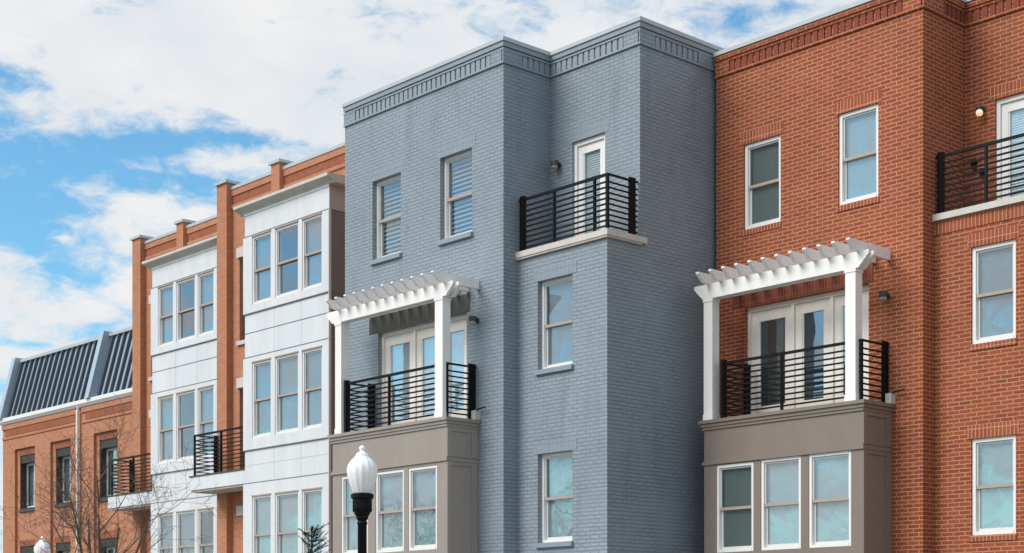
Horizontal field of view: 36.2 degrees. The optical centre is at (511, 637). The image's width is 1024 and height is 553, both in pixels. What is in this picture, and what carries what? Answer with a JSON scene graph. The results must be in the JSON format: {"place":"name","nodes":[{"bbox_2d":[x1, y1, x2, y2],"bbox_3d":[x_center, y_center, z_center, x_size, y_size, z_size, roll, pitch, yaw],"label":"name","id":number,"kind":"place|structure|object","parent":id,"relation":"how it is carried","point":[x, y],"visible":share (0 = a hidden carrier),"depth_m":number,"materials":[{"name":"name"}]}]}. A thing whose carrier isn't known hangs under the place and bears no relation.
{"place":"outdoors","nodes":[
{"label":"outdoors","id":0,"kind":"place"},
{"bbox_2d":[34,536,50,552],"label":"street lamp","id":1,"kind":"object","parent":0,"point":[41,544],"visible":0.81,"depth_m":37.82,"materials":[{"name":"white glass"}]},
{"bbox_2d":[298,522,330,552],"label":"conifer","id":2,"kind":"object","parent":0,"point":[312,544],"visible":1,"depth_m":23.00,"materials":[{"name":"green plant"}]},
{"bbox_2d":[347,445,377,552],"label":"street lamp","id":3,"kind":"object","parent":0,"point":[362,471],"visible":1,"depth_m":19.97,"materials":[{"name":"white glass"}]},
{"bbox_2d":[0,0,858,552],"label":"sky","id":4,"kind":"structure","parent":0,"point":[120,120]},
{"label":"ground","id":5,"kind":"structure","parent":0,"visible":0},
{"bbox_2d":[0,326,131,552],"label":"brick building","id":6,"kind":"structure","parent":5,"relation":"on","point":[51,395],"depth_m":51.79,"materials":[{"name":"orange brick"}]},
{"bbox_2d":[21,546,33,552],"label":"window","id":7,"kind":"structure","parent":6,"relation":"in","point":[31,548],"depth_m":53.69,"materials":[{"name":"grey glass"}]},
{"bbox_2d":[21,454,34,509],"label":"window","id":8,"kind":"structure","parent":6,"relation":"in","point":[27,467],"depth_m":54.12,"materials":[{"name":"black glass"}]},
{"bbox_2d":[57,447,70,503],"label":"window","id":9,"kind":"structure","parent":6,"relation":"in","point":[59,456],"depth_m":52.11,"materials":[{"name":"black glass"}]},
{"bbox_2d":[57,542,70,552],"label":"window","id":10,"kind":"structure","parent":6,"relation":"in","point":[67,543],"depth_m":51.84,"materials":[{"name":"grey glass"}]},
{"bbox_2d":[100,438,116,498],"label":"window","id":11,"kind":"structure","parent":6,"relation":"in","point":[106,448],"depth_m":49.86,"materials":[{"name":"black glass"}]},
{"bbox_2d":[101,538,116,552],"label":"window","id":12,"kind":"structure","parent":6,"relation":"in","point":[109,545],"depth_m":49.61,"materials":[{"name":"grey glass"}]},
{"bbox_2d":[0,393,222,552],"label":"bare tree","id":13,"kind":"object","parent":5,"relation":"on","point":[78,527],"visible":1,"depth_m":28.52,"materials":[{"name":"brown plant"}]},
{"bbox_2d":[107,214,216,552],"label":"townhouse","id":14,"kind":"structure","parent":5,"relation":"on","point":[174,335],"depth_m":41.48,"materials":[{"name":"white brick"}]},
{"bbox_2d":[159,284,172,346],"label":"window","id":15,"kind":"structure","parent":14,"relation":"in","point":[165,293],"depth_m":41.54,"materials":[{"name":"glass"}]},
{"bbox_2d":[159,395,172,463],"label":"window","id":16,"kind":"structure","parent":14,"relation":"in","point":[165,403],"depth_m":41.54,"materials":[{"name":"blue glass"}]},
{"bbox_2d":[159,513,172,552],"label":"window","id":17,"kind":"structure","parent":14,"relation":"in","point":[164,547],"depth_m":41.54,"materials":[{"name":"glass"}]},
{"bbox_2d":[177,277,194,341],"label":"window","id":18,"kind":"structure","parent":14,"relation":"in","point":[179,284],"depth_m":40.92,"materials":[{"name":"white paint"}]},
{"bbox_2d":[177,390,194,460],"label":"window","id":19,"kind":"structure","parent":14,"relation":"in","point":[179,396],"depth_m":40.92,"materials":[{"name":"white paint"}]},
{"bbox_2d":[177,511,194,552],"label":"window","id":20,"kind":"structure","parent":14,"relation":"in","point":[185,520],"depth_m":40.78,"materials":[{"name":"glass"}]},
{"bbox_2d":[198,271,213,335],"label":"window","id":21,"kind":"structure","parent":14,"relation":"in","point":[205,281],"depth_m":40.05,"materials":[{"name":"glass"}]},
{"bbox_2d":[198,386,213,456],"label":"window","id":22,"kind":"structure","parent":14,"relation":"in","point":[205,396],"depth_m":40.05,"materials":[{"name":"blue glass"}]},
{"bbox_2d":[198,508,213,552],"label":"window","id":23,"kind":"structure","parent":14,"relation":"in","point":[200,512],"depth_m":40.14,"materials":[{"name":"white paint"}]},
{"bbox_2d":[189,142,344,552],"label":"townhouse","id":24,"kind":"structure","parent":5,"relation":"on","point":[280,252],"depth_m":35.76,"materials":[{"name":"white brick"}]},
{"bbox_2d":[253,231,270,304],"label":"window","id":25,"kind":"structure","parent":24,"relation":"in","point":[261,243],"depth_m":36.23,"materials":[{"name":"glass"}]},
{"bbox_2d":[253,359,270,437],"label":"window","id":26,"kind":"structure","parent":24,"relation":"in","point":[261,370],"depth_m":36.23,"materials":[{"name":"blue glass"}]},
{"bbox_2d":[253,495,270,552],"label":"window","id":27,"kind":"structure","parent":24,"relation":"in","point":[261,504],"depth_m":36.23,"materials":[{"name":"glass"}]},
{"bbox_2d":[276,222,297,297],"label":"window","id":28,"kind":"structure","parent":24,"relation":"in","point":[279,262],"depth_m":35.62,"materials":[{"name":"white paint"}]},
{"bbox_2d":[276,353,297,433],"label":"window","id":29,"kind":"structure","parent":24,"relation":"in","point":[286,366],"depth_m":35.47,"materials":[{"name":"blue glass"}]},
{"bbox_2d":[276,491,297,552],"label":"window","id":30,"kind":"structure","parent":24,"relation":"in","point":[286,503],"depth_m":35.47,"materials":[{"name":"blue glass"}]},
{"bbox_2d":[303,214,321,289],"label":"window","id":31,"kind":"structure","parent":24,"relation":"in","point":[312,227],"depth_m":34.72,"materials":[{"name":"blue glass"}]},
{"bbox_2d":[303,347,321,429],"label":"window","id":32,"kind":"structure","parent":24,"relation":"in","point":[312,359],"depth_m":34.72,"materials":[{"name":"blue glass"}]},
{"bbox_2d":[303,489,321,552],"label":"window","id":33,"kind":"structure","parent":24,"relation":"in","point":[312,499],"depth_m":34.75,"materials":[{"name":"glass"}]},
{"bbox_2d":[326,16,723,552],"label":"townhouse","id":34,"kind":"structure","parent":5,"relation":"on","point":[516,318],"depth_m":28.41,"materials":[{"name":"brick"}]},
{"bbox_2d":[342,476,367,552],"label":"window","id":35,"kind":"structure","parent":34,"relation":"in","point":[349,525],"depth_m":30.67,"materials":[{"name":"glass"}]},
{"bbox_2d":[377,175,400,258],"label":"window","id":36,"kind":"structure","parent":34,"relation":"in","point":[380,221],"depth_m":31.14,"materials":[{"name":"white paint"}]},
{"bbox_2d":[376,469,403,552],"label":"window","id":37,"kind":"structure","parent":34,"relation":"in","point":[389,484],"depth_m":29.70,"materials":[{"name":"glass"}]},
{"bbox_2d":[409,465,436,550],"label":"window","id":38,"kind":"structure","parent":34,"relation":"in","point":[422,480],"depth_m":28.97,"materials":[{"name":"glass"}]},
{"bbox_2d":[382,314,466,425],"bbox_3d":[-1.637,-5.018,30.129,0.160,2.037,2.700,0,0,-42],"label":"door","id":39,"kind":"structure","parent":34,"relation":"in","point":[418,352],"depth_m":30.29,"materials":[{"name":"beige paint"}]},
{"bbox_2d":[444,150,471,238],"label":"window","id":40,"kind":"structure","parent":34,"relation":"in","point":[448,199],"depth_m":29.57,"materials":[{"name":"white paint"}]},
{"bbox_2d":[542,275,571,368],"bbox_3d":[0.879,-5.600,27.897,0.138,1.594,0.884,0,0,-42],"label":"window","id":41,"kind":"structure","parent":34,"relation":"in","point":[557,293],"depth_m":28.03,"materials":[{"name":"glass"}]},
{"bbox_2d":[542,451,571,542],"bbox_3d":[0.879,-2.500,27.897,0.138,1.594,0.884,0,0,-42],"label":"window","id":42,"kind":"structure","parent":34,"relation":"in","point":[556,467],"depth_m":28.02,"materials":[{"name":"glass"}]},
{"bbox_2d":[574,133,604,236],"bbox_3d":[1.458,-8.039,28.388,0.140,2.038,0.836,0,0,-42],"label":"door","id":43,"kind":"structure","parent":34,"relation":"in","point":[586,165],"depth_m":28.50,"materials":[{"name":"white glass"}]},
{"bbox_2d":[694,0,1023,552],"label":"townhouse","id":44,"kind":"structure","parent":5,"relation":"on","point":[860,293],"depth_m":25.92,"materials":[{"name":"red brick"}]},
{"bbox_2d":[717,462,752,552],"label":"window","id":45,"kind":"structure","parent":44,"relation":"in","point":[734,481],"depth_m":27.39,"materials":[{"name":"glass"}]},
{"bbox_2d":[745,135,780,229],"bbox_3d":[4.514,-8.090,27.889,0.138,1.534,0.824,0,0,-42],"label":"window","id":46,"kind":"structure","parent":44,"relation":"in","point":[762,158],"depth_m":27.95,"materials":[{"name":"grey glass"}]},
{"bbox_2d":[761,456,800,549],"bbox_3d":[4.607,-2.280,26.582,0.138,1.556,0.846,0,0,-42],"label":"window","id":47,"kind":"structure","parent":44,"relation":"in","point":[780,477],"depth_m":26.64,"materials":[{"name":"glass"}]},
{"bbox_2d":[748,285,868,413],"bbox_3d":[5.179,-4.898,27.237,0.160,2.057,2.650,0,0,-42],"label":"door","id":48,"kind":"structure","parent":44,"relation":"in","point":[816,320],"depth_m":27.35,"materials":[{"name":"beige paint"}]},
{"bbox_2d":[809,450,850,547],"bbox_3d":[5.286,-2.280,25.834,0.138,1.556,0.846,0,0,-42],"label":"window","id":49,"kind":"structure","parent":44,"relation":"in","point":[829,473],"depth_m":25.90,"materials":[{"name":"glass"}]},
{"bbox_2d":[839,104,877,205],"bbox_3d":[5.886,-8.120,26.379,0.138,1.554,0.804,0,0,-42],"label":"window","id":50,"kind":"structure","parent":44,"relation":"in","point":[858,129],"depth_m":26.45,"materials":[{"name":"blue glass"}]},
{"bbox_2d":[972,239,1015,343],"bbox_3d":[7.697,-5.480,24.877,0.138,1.554,0.784,0,0,-42],"label":"window","id":51,"kind":"structure","parent":44,"relation":"in","point":[993,265],"depth_m":24.93,"materials":[{"name":"glass"}]},
{"bbox_2d":[972,435,1015,535],"bbox_3d":[7.697,-2.415,24.877,0.138,1.544,0.784,0,0,-42],"label":"window","id":52,"kind":"structure","parent":44,"relation":"in","point":[993,458],"depth_m":24.93,"materials":[{"name":"glass"}]},
{"bbox_2d":[996,93,1023,199],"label":"door","id":53,"kind":"structure","parent":44,"relation":"in","point":[1009,123],"depth_m":25.71,"materials":[{"name":"white glass"}]}
]}

